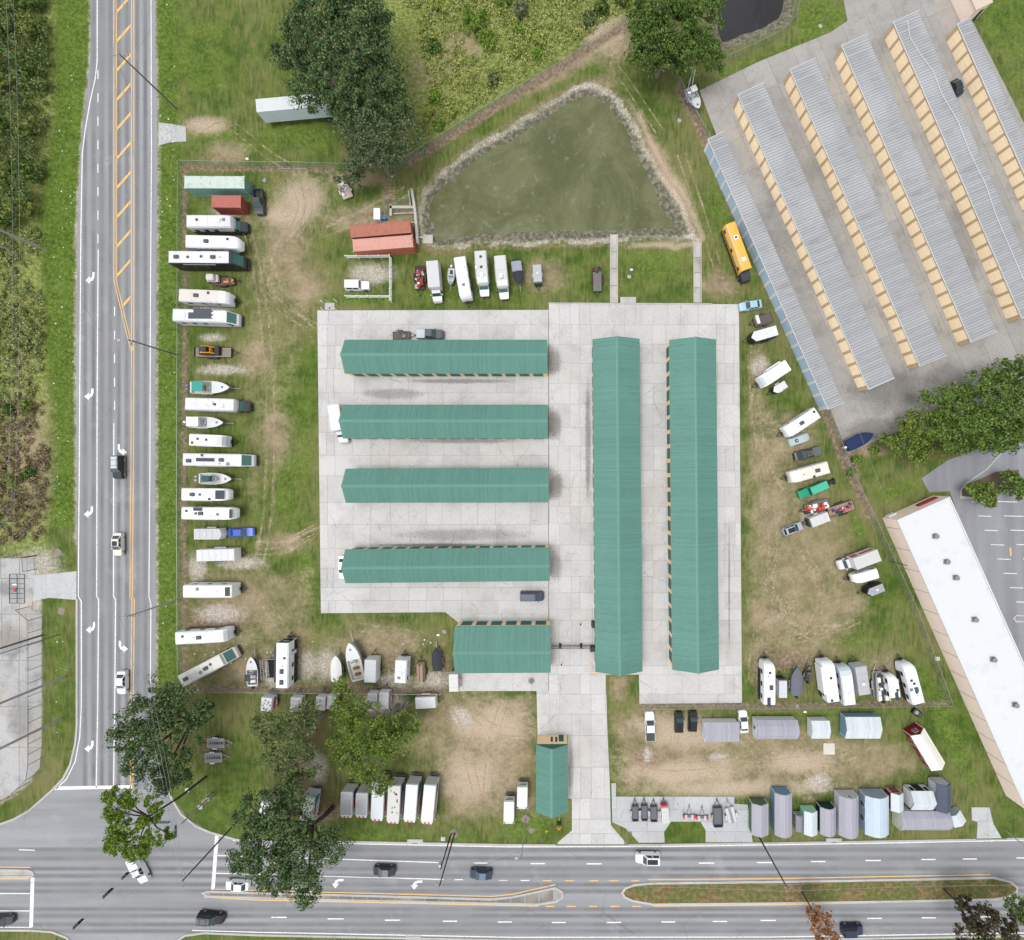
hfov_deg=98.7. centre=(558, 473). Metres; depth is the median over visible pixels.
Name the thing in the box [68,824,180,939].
power line
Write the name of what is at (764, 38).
chain link fence
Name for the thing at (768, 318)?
utility trailer
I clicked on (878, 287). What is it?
door
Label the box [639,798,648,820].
utility trailer
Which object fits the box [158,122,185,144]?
driveway apron
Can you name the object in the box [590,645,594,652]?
gate operator
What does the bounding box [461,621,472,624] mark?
door
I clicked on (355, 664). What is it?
boat
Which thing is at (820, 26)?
lamp post
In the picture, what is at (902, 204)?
door
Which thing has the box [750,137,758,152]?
door
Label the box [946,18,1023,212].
storage row
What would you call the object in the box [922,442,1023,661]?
car park
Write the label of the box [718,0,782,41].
marsh water
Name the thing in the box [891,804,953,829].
garden shed
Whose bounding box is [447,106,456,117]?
shrub
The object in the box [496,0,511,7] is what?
shrub
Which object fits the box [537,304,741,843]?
concrete drive
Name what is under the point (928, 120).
door
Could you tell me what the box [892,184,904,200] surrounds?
door
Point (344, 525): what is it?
concrete yard
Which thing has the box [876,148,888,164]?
door
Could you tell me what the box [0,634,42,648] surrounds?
utility pole
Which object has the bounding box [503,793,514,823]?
box truck
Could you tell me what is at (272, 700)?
cargo trailer
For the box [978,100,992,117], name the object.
door
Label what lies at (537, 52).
shrub
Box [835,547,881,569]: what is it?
box truck
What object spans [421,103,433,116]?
shrub
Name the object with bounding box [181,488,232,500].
travel trailer
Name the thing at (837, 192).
door
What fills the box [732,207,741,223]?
door
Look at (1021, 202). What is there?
door
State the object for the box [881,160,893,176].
door
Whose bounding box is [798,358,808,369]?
door
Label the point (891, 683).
travel trailer
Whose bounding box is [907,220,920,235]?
door
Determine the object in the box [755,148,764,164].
door
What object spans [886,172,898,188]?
door
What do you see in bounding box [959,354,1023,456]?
oak tree
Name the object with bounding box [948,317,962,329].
door
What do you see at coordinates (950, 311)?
door
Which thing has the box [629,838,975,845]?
kerb
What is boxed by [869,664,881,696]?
utility trailer
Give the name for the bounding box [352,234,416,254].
shipping container
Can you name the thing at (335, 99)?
oak tree
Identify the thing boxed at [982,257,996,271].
door
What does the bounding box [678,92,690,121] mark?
lamp post
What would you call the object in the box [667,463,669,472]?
door
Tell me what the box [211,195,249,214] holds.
shipping container
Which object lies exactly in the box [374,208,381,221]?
white cabinet
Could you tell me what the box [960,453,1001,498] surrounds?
kerb
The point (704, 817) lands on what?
tow dolly
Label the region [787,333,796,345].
door
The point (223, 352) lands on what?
utility trailer
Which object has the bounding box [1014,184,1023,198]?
door
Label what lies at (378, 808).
box truck
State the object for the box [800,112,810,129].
door
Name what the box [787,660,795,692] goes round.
boat trailer
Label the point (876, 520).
chain link fence
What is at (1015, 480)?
parking tree
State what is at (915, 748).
door
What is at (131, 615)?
utility pole
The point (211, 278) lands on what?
covered buggy
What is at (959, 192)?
door
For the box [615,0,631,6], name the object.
shrub
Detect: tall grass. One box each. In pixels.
[41,1,88,521]
[156,0,182,673]
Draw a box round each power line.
[4,4,12,557]
[11,1,19,561]
[14,882,167,882]
[28,875,157,875]
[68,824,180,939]
[113,55,122,242]
[120,351,124,614]
[120,617,183,886]
[121,63,130,313]
[127,347,131,615]
[128,60,137,326]
[128,620,183,878]
[134,344,138,615]
[135,620,183,871]
[195,882,438,887]
[203,875,432,880]
[444,886,786,891]
[460,879,785,884]
[787,885,990,891]
[789,878,1023,884]
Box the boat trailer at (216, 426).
[197,421,233,428]
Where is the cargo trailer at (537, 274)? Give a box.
[532,264,542,290]
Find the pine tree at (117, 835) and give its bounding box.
[98,776,206,866]
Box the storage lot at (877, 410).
[700,0,1023,452]
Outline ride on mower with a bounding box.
[911,707,922,717]
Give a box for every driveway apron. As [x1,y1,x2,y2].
[33,571,76,600]
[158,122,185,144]
[971,807,1000,838]
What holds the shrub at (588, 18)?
on the ground at (222, 74)
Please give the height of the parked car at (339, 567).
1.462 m
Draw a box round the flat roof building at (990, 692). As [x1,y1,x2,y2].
[882,496,1023,807]
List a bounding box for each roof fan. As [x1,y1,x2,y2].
[932,534,939,538]
[943,559,950,564]
[953,575,959,580]
[971,617,978,622]
[990,657,997,662]
[1012,702,1019,707]
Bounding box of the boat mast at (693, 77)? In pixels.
[687,67,695,90]
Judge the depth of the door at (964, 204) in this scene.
88.69 m
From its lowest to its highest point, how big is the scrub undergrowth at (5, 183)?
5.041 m
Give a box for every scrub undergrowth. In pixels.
[0,0,54,240]
[0,225,47,409]
[0,396,51,546]
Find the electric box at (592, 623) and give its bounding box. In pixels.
[591,620,594,627]
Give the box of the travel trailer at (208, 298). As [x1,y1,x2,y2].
[178,289,241,306]
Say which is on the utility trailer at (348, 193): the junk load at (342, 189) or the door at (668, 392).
the junk load at (342, 189)
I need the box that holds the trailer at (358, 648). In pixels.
[350,631,365,663]
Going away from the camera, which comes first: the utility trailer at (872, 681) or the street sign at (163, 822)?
the street sign at (163, 822)
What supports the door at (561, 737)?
in the storage building at (551, 776)
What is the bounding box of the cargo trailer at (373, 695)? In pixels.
[367,683,379,710]
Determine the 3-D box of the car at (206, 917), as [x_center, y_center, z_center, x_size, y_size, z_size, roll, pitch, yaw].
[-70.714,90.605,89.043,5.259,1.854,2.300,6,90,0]
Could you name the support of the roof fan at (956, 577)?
on the flat roof building at (990, 692)
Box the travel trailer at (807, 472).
[781,461,829,482]
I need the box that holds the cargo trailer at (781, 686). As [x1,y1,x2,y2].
[776,671,786,697]
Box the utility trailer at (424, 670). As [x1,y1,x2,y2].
[416,656,426,681]
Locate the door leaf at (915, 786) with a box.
[910,784,924,790]
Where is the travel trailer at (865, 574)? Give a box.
[843,566,879,583]
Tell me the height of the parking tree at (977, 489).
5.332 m
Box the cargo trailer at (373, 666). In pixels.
[364,649,381,682]
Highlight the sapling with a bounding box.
[1002,892,1023,925]
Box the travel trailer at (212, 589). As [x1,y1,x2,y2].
[183,582,246,597]
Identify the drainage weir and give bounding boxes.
[389,188,419,245]
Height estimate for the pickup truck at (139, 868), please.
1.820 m
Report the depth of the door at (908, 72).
88.68 m
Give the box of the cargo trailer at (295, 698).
[290,688,305,711]
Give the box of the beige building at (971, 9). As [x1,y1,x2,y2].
[951,0,992,21]
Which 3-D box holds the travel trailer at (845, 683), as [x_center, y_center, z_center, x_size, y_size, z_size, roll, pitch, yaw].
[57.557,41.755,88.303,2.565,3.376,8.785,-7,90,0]
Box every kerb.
[0,599,77,824]
[0,929,69,939]
[169,791,555,846]
[177,932,1023,939]
[548,303,711,303]
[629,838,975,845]
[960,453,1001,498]
[1006,837,1023,839]
[1013,614,1023,621]
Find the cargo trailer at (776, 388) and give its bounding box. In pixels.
[766,381,787,394]
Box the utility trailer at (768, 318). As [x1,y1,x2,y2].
[748,312,772,327]
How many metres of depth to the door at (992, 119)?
88.69 m
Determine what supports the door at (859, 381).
in the storage row at (811, 237)
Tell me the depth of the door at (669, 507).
88.45 m
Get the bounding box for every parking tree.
[963,479,1000,508]
[999,469,1023,500]
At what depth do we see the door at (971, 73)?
88.70 m
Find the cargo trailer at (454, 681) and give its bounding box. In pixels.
[449,668,460,691]
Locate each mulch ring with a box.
[54,549,61,556]
[58,607,64,614]
[449,829,457,837]
[521,815,529,822]
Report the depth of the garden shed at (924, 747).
87.38 m
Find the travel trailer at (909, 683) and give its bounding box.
[895,653,924,704]
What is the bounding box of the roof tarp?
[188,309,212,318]
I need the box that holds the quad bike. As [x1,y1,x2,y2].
[826,478,835,485]
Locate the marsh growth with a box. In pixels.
[401,0,630,145]
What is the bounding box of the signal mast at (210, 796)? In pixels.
[181,793,213,823]
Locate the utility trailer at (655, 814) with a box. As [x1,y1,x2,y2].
[649,798,658,821]
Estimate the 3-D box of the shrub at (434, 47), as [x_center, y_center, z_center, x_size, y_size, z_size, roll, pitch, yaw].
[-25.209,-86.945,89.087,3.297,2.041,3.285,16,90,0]
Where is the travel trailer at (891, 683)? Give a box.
[881,665,900,700]
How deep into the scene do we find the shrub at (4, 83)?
87.54 m
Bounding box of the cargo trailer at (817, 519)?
[802,511,830,526]
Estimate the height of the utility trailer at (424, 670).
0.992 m
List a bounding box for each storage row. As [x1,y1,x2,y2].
[704,132,843,410]
[733,83,894,390]
[784,58,945,368]
[834,34,996,345]
[884,10,1023,322]
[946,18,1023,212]
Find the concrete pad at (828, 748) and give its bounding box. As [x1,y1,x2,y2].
[823,743,834,754]
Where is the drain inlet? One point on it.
(329, 306)
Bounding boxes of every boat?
[183,417,223,427]
[185,381,230,393]
[194,473,230,483]
[244,657,258,689]
[330,655,341,681]
[346,642,363,681]
[432,648,442,670]
[447,265,454,284]
[511,259,523,283]
[684,84,700,108]
[791,667,802,698]
[804,666,811,683]
[841,432,872,451]
[875,673,890,703]
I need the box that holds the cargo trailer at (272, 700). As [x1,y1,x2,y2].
[260,688,278,710]
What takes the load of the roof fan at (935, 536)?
on the flat roof building at (990, 692)
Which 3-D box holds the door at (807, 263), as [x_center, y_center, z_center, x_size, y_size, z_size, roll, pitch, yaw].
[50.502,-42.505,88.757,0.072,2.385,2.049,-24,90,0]
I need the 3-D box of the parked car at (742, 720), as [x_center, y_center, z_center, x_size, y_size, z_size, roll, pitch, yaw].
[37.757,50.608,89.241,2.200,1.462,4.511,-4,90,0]
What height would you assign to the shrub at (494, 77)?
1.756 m
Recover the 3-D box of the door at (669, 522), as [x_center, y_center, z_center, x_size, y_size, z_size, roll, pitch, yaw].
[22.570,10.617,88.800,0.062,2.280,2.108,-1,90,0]
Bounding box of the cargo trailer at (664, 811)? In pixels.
[660,798,669,822]
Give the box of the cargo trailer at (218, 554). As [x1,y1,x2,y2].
[196,547,247,560]
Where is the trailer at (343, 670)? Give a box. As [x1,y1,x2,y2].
[337,648,344,677]
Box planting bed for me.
[962,470,1018,496]
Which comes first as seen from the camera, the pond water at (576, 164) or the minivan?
the minivan
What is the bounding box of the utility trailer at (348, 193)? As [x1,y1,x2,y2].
[337,175,352,199]
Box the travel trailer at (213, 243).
[185,235,244,253]
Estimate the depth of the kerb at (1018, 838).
89.87 m
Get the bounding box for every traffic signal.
[73,918,83,929]
[102,888,113,898]
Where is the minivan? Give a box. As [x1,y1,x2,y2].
[520,591,543,602]
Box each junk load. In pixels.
[222,277,234,284]
[339,182,347,195]
[395,330,407,337]
[415,269,424,288]
[593,265,600,272]
[804,502,828,514]
[828,502,851,516]
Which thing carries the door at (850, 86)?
in the storage row at (912, 189)
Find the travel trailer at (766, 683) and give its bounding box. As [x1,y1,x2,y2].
[758,653,775,706]
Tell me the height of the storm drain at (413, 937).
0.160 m
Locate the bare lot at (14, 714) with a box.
[0,559,41,796]
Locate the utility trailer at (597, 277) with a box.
[591,268,603,296]
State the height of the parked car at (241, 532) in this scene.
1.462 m
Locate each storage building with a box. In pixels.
[338,405,547,438]
[340,340,546,375]
[341,468,548,502]
[341,545,549,582]
[453,621,550,672]
[536,735,567,818]
[592,336,642,675]
[666,336,718,673]
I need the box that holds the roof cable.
[907,20,1023,279]
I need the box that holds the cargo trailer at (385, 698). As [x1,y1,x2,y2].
[379,683,392,708]
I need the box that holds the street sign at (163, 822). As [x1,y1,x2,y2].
[157,821,170,823]
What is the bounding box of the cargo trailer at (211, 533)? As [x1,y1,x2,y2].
[194,527,227,538]
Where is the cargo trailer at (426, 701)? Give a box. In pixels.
[415,692,443,708]
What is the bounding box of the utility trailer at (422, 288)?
[413,266,426,295]
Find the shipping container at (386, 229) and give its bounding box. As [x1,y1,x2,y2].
[349,220,414,238]
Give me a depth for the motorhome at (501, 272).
87.14 m
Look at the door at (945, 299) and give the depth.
88.70 m
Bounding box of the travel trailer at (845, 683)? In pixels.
[833,656,855,705]
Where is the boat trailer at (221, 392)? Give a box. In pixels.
[201,387,240,394]
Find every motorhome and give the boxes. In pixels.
[168,251,249,270]
[172,309,242,326]
[178,645,242,686]
[183,453,257,467]
[185,397,251,412]
[186,215,249,234]
[474,250,490,297]
[494,255,510,300]
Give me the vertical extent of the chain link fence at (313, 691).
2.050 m
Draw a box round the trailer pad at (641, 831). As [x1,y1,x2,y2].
[611,783,752,842]
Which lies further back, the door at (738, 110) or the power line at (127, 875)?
the door at (738, 110)
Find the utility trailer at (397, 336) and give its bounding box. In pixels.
[393,330,414,339]
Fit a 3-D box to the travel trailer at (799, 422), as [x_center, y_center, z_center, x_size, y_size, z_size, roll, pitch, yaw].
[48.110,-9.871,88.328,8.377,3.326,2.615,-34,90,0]
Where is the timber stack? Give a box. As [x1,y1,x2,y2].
[417,664,422,681]
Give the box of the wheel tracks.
[215,43,858,797]
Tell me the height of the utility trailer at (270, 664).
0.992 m
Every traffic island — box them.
[0,869,34,877]
[201,887,562,905]
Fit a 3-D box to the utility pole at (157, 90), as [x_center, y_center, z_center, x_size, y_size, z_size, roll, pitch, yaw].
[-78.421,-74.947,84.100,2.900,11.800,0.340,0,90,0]
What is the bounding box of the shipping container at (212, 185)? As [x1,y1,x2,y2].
[184,175,252,196]
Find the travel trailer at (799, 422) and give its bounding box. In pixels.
[776,407,819,436]
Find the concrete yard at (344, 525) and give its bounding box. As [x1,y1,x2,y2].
[317,310,547,690]
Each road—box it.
[0,790,1023,939]
[54,0,160,789]
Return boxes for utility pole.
[0,229,47,251]
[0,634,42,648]
[0,634,58,653]
[0,675,65,703]
[0,717,61,749]
[112,53,176,109]
[117,339,177,355]
[119,599,178,617]
[182,824,235,886]
[435,833,454,886]
[440,833,451,868]
[515,819,525,859]
[759,837,789,889]
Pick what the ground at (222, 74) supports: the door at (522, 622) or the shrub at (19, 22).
the shrub at (19, 22)
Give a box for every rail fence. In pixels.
[344,255,392,258]
[344,295,392,298]
[389,254,392,302]
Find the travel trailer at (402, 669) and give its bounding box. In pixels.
[394,649,410,683]
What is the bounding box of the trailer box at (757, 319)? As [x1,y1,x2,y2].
[755,315,760,323]
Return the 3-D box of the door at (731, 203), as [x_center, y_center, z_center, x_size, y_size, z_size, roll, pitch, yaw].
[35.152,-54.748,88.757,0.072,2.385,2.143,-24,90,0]
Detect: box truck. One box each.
[259,790,280,813]
[300,785,321,819]
[327,404,350,443]
[340,780,358,817]
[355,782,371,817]
[371,772,389,820]
[387,774,405,823]
[404,773,421,822]
[421,773,439,823]
[426,260,443,303]
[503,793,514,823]
[517,779,527,808]
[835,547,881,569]
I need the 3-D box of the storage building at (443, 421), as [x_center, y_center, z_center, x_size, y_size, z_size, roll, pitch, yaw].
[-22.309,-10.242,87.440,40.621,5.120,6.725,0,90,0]
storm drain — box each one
[406,936,420,939]
[407,839,422,843]
[826,838,841,842]
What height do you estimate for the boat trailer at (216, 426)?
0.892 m
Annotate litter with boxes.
[53,4,430,732]
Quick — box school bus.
[721,222,751,284]
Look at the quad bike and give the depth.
89.26 m
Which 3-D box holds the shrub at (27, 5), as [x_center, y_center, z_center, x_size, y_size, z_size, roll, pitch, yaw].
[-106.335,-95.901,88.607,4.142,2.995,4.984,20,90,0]
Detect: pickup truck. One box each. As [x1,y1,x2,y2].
[125,855,150,883]
[252,188,265,215]
[416,328,443,339]
[644,710,655,741]
[792,446,821,460]
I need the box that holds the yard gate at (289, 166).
[273,162,307,168]
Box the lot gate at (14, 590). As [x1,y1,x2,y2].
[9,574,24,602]
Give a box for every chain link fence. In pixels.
[0,555,32,557]
[1,606,41,801]
[21,555,35,571]
[176,160,185,689]
[179,160,276,168]
[185,687,440,694]
[303,162,368,170]
[384,198,409,212]
[390,8,637,170]
[641,701,953,709]
[677,75,710,140]
[716,0,799,65]
[824,409,953,705]
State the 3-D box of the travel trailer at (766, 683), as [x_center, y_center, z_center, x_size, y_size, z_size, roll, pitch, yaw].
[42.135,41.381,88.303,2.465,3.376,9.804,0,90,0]
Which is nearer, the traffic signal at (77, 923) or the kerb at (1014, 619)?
the traffic signal at (77, 923)
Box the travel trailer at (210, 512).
[181,506,239,519]
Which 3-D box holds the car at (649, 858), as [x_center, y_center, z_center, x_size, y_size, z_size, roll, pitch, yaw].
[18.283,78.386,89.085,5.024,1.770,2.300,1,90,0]
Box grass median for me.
[621,876,1018,905]
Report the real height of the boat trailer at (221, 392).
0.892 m
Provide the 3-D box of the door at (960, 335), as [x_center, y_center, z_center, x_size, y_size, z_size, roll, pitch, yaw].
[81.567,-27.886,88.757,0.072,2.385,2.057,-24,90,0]
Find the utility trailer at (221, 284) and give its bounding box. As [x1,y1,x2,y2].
[212,275,239,287]
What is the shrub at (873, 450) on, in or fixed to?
on the ground at (222, 74)
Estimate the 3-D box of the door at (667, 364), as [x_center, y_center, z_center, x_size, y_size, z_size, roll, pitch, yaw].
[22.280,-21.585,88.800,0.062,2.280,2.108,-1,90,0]
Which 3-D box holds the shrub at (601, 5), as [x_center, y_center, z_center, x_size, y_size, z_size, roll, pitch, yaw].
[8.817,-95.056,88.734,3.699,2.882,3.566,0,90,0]
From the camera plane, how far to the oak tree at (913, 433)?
84.98 m
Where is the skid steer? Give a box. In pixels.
[199,346,220,355]
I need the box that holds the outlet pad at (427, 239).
[419,235,432,243]
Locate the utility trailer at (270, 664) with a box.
[265,652,273,677]
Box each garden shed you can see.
[702,718,738,741]
[749,797,768,837]
[752,716,799,738]
[770,786,791,838]
[793,811,803,832]
[800,805,816,836]
[807,717,830,738]
[816,801,835,836]
[833,789,858,838]
[840,712,882,738]
[858,788,888,837]
[885,787,903,812]
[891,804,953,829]
[903,722,944,770]
[903,784,936,809]
[928,776,950,813]
[950,806,965,827]
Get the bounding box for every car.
[0,912,15,927]
[110,455,125,478]
[111,532,125,555]
[115,670,129,693]
[195,909,225,926]
[226,877,250,891]
[228,527,255,537]
[337,555,343,578]
[344,279,370,291]
[373,863,395,876]
[470,866,491,880]
[635,850,659,865]
[674,711,684,732]
[687,710,698,731]
[737,709,748,732]
[738,300,761,311]
[781,522,802,535]
[787,432,808,446]
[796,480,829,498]
[840,921,862,937]
[950,78,963,97]
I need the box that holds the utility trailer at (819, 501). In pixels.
[799,498,829,512]
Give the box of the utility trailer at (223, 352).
[194,345,238,358]
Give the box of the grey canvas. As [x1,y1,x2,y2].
[511,260,521,271]
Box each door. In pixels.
[241,197,248,207]
[241,202,248,213]
[245,178,252,189]
[245,184,252,195]
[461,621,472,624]
[476,621,487,624]
[491,621,501,624]
[505,621,516,624]
[520,621,531,624]
[535,621,545,624]
[559,735,563,740]
[666,346,668,358]
[666,361,668,372]
[667,390,669,400]
[667,404,669,415]
[667,419,669,429]
[667,433,669,444]
[667,448,669,458]
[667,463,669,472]
[667,477,669,487]
[668,506,670,516]
[668,520,670,531]
[668,534,670,545]
[668,549,670,560]
[668,563,670,574]
[668,577,670,588]
[668,591,670,603]
[669,621,671,633]
[669,635,671,647]
[669,649,671,662]
[705,144,713,162]
[711,158,718,173]
[716,170,724,186]
[722,183,729,198]
[727,195,735,210]
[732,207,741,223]
[734,101,742,118]
[738,220,746,235]
[740,112,748,130]
[743,232,752,247]
[745,124,753,141]
[749,245,757,259]
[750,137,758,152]
[754,257,763,272]
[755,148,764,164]
[760,160,769,176]
[760,271,768,284]
[765,283,774,296]
[766,173,774,188]
[771,184,780,200]
[771,295,780,308]
[776,196,785,211]
[776,308,785,320]
[781,209,790,223]
[781,320,791,333]
[785,76,794,93]
[786,220,796,235]
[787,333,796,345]
[790,87,800,105]
[791,232,801,247]
[792,345,802,357]
[795,99,805,117]
[797,245,806,258]
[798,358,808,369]
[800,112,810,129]
[802,256,812,270]
[803,371,813,382]
[806,124,815,141]
[807,268,817,281]
[808,383,819,394]
[811,136,821,153]
[812,281,822,293]
[814,396,824,406]
[816,148,826,164]
[818,292,828,305]
[821,160,831,176]
[823,304,833,317]
[826,172,836,188]
[828,317,838,328]
[831,184,842,200]
[833,328,844,340]
[835,51,846,70]
[836,196,847,212]
[838,340,849,352]
[840,64,851,82]
[842,208,853,223]
[843,352,854,363]
[845,76,856,94]
[847,220,858,235]
[849,364,860,375]
[851,87,861,106]
[852,233,863,246]
[854,376,865,387]
[855,100,867,118]
[857,245,868,258]
[861,112,872,129]
[862,256,874,270]
[866,124,877,141]
[867,269,879,282]
[871,136,882,152]
[873,281,884,294]
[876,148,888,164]
[878,293,889,306]
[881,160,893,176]
[883,305,895,317]
[885,28,897,47]
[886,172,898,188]
[887,787,899,792]
[888,317,900,329]
[890,40,902,59]
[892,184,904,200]
[893,329,905,341]
[895,52,907,71]
[897,196,909,212]
[898,341,911,353]
[901,64,913,83]
[902,209,914,223]
[903,353,916,365]
[905,76,918,95]
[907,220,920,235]
[911,88,923,106]
[911,744,921,755]
[912,233,925,247]
[916,100,929,118]
[917,245,930,259]
[921,112,934,130]
[922,257,935,270]
[926,125,939,141]
[927,269,940,282]
[931,137,944,153]
[933,281,946,294]
[936,148,949,165]
[938,293,951,306]
[941,161,955,177]
[943,305,956,317]
[946,173,960,189]
[947,30,961,49]
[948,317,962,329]
[951,185,965,200]
[952,42,966,61]
[953,329,967,341]
[956,197,970,212]
[957,53,971,72]
[962,209,975,224]
[963,65,976,84]
[967,221,981,236]
[968,77,982,95]
[972,233,986,247]
[973,89,987,106]
[977,245,991,259]
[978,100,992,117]
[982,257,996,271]
[983,112,998,129]
[987,269,1002,282]
[988,124,1003,140]
[992,281,1007,294]
[993,136,1008,152]
[997,293,1012,306]
[998,147,1013,163]
[1002,305,1017,318]
[1003,159,1019,175]
[1008,171,1023,186]
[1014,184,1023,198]
[1019,198,1023,209]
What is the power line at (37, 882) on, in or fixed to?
attached to the utility pole at (221, 838)
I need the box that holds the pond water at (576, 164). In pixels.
[429,96,675,240]
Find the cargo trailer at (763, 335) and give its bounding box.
[743,325,778,344]
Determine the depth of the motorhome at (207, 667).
86.78 m
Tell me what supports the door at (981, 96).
in the storage row at (988, 96)
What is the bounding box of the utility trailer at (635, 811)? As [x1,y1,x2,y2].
[630,798,639,821]
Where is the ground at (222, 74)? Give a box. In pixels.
[0,0,1023,939]
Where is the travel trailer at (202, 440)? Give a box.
[189,434,236,446]
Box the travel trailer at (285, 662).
[274,632,297,688]
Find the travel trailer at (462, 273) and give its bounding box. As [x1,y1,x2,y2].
[454,256,472,306]
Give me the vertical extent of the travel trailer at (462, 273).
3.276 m
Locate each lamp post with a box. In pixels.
[245,158,266,181]
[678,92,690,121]
[818,0,835,27]
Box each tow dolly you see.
[683,804,695,819]
[696,807,708,820]
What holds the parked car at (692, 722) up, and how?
on the ground at (222, 74)
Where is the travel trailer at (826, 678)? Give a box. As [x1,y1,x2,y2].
[814,651,838,702]
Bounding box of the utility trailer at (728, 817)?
[724,799,737,823]
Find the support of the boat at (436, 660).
on the boat trailer
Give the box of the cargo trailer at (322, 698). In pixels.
[316,688,327,709]
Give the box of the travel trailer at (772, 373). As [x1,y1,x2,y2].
[752,360,790,388]
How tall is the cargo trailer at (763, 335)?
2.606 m
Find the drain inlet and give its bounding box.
[325,303,334,309]
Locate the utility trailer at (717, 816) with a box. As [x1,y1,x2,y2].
[711,799,723,827]
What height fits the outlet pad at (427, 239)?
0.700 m
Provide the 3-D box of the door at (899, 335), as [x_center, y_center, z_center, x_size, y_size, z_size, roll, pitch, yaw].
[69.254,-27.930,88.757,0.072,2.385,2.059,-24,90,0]
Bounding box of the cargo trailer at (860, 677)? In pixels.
[848,655,869,695]
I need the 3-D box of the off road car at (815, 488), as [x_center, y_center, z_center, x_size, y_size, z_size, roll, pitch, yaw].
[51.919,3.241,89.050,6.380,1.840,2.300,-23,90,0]
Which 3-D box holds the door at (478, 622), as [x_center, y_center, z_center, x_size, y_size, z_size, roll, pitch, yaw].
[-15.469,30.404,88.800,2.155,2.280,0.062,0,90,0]
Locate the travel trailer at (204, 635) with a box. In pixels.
[174,626,240,644]
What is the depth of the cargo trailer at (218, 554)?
87.48 m
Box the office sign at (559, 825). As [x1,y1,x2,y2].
[556,821,561,829]
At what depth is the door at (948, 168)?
88.70 m
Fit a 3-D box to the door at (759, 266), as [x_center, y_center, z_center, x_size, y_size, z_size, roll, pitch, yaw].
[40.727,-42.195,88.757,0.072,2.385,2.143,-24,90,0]
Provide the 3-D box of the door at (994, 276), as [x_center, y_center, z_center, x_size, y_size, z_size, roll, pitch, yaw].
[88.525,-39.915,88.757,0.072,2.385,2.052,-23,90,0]
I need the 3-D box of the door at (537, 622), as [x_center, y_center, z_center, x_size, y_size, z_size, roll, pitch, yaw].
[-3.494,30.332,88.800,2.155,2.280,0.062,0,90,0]
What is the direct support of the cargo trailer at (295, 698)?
on the ground at (222, 74)
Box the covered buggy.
[206,274,219,283]
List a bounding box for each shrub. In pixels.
[0,23,12,38]
[0,71,15,94]
[0,114,13,138]
[0,157,14,174]
[0,206,15,224]
[0,403,14,416]
[0,472,17,490]
[1,194,32,219]
[1,347,16,358]
[7,110,37,135]
[9,56,39,81]
[12,158,41,183]
[13,11,45,43]
[17,0,40,10]
[17,399,36,414]
[18,337,34,351]
[20,466,36,479]
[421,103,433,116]
[425,37,441,53]
[426,88,440,103]
[428,0,448,13]
[432,117,443,130]
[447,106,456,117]
[458,3,490,36]
[478,27,495,51]
[487,70,500,86]
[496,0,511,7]
[508,40,520,59]
[513,0,528,19]
[513,20,524,32]
[532,29,547,46]
[532,46,544,60]
[582,10,597,26]
[594,0,609,14]
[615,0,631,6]
[847,468,856,477]
[851,455,860,464]
[868,446,879,454]
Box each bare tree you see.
[801,891,840,939]
[943,888,1021,939]
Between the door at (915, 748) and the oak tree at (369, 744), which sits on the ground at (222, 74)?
the oak tree at (369, 744)
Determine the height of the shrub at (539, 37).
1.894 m
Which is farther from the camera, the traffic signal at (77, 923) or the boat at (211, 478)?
the boat at (211, 478)
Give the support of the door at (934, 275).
in the storage row at (912, 189)
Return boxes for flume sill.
[620,297,635,302]
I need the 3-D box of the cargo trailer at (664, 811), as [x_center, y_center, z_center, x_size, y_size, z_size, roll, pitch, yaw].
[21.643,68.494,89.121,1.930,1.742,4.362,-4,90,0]
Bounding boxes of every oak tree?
[101,671,214,798]
[224,777,355,911]
[244,694,328,789]
[262,0,363,70]
[276,45,387,132]
[303,14,413,127]
[323,0,398,56]
[324,674,423,797]
[330,95,429,190]
[623,0,726,78]
[879,405,948,469]
[916,380,999,457]
[943,420,1023,456]
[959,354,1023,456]
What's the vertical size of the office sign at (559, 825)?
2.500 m
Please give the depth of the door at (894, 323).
88.69 m
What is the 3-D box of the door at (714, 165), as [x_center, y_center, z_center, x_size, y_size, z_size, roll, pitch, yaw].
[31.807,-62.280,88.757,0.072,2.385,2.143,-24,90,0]
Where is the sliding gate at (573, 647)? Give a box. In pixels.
[551,643,591,649]
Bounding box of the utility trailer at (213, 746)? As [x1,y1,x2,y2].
[207,736,232,749]
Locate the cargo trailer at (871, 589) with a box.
[857,581,884,596]
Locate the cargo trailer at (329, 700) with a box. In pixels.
[326,691,340,708]
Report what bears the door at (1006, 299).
in the storage row at (955, 160)
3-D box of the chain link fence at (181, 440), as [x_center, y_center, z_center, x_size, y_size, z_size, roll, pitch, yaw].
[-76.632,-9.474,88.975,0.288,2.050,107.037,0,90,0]
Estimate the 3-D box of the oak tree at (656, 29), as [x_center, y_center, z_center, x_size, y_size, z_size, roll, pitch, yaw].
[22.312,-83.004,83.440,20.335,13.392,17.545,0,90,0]
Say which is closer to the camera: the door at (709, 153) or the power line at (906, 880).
the power line at (906, 880)
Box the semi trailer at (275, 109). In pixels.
[255,95,333,124]
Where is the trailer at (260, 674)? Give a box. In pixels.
[253,649,262,683]
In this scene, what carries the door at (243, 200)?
in the shipping container at (227, 204)
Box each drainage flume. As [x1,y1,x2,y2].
[610,234,617,302]
[693,242,701,302]
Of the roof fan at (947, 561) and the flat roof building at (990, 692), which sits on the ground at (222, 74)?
the flat roof building at (990, 692)
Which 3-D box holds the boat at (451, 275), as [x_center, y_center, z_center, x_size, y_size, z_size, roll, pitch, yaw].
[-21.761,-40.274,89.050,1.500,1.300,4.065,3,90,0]
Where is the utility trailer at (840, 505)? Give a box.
[825,500,855,517]
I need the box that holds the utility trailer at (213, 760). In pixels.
[205,750,229,763]

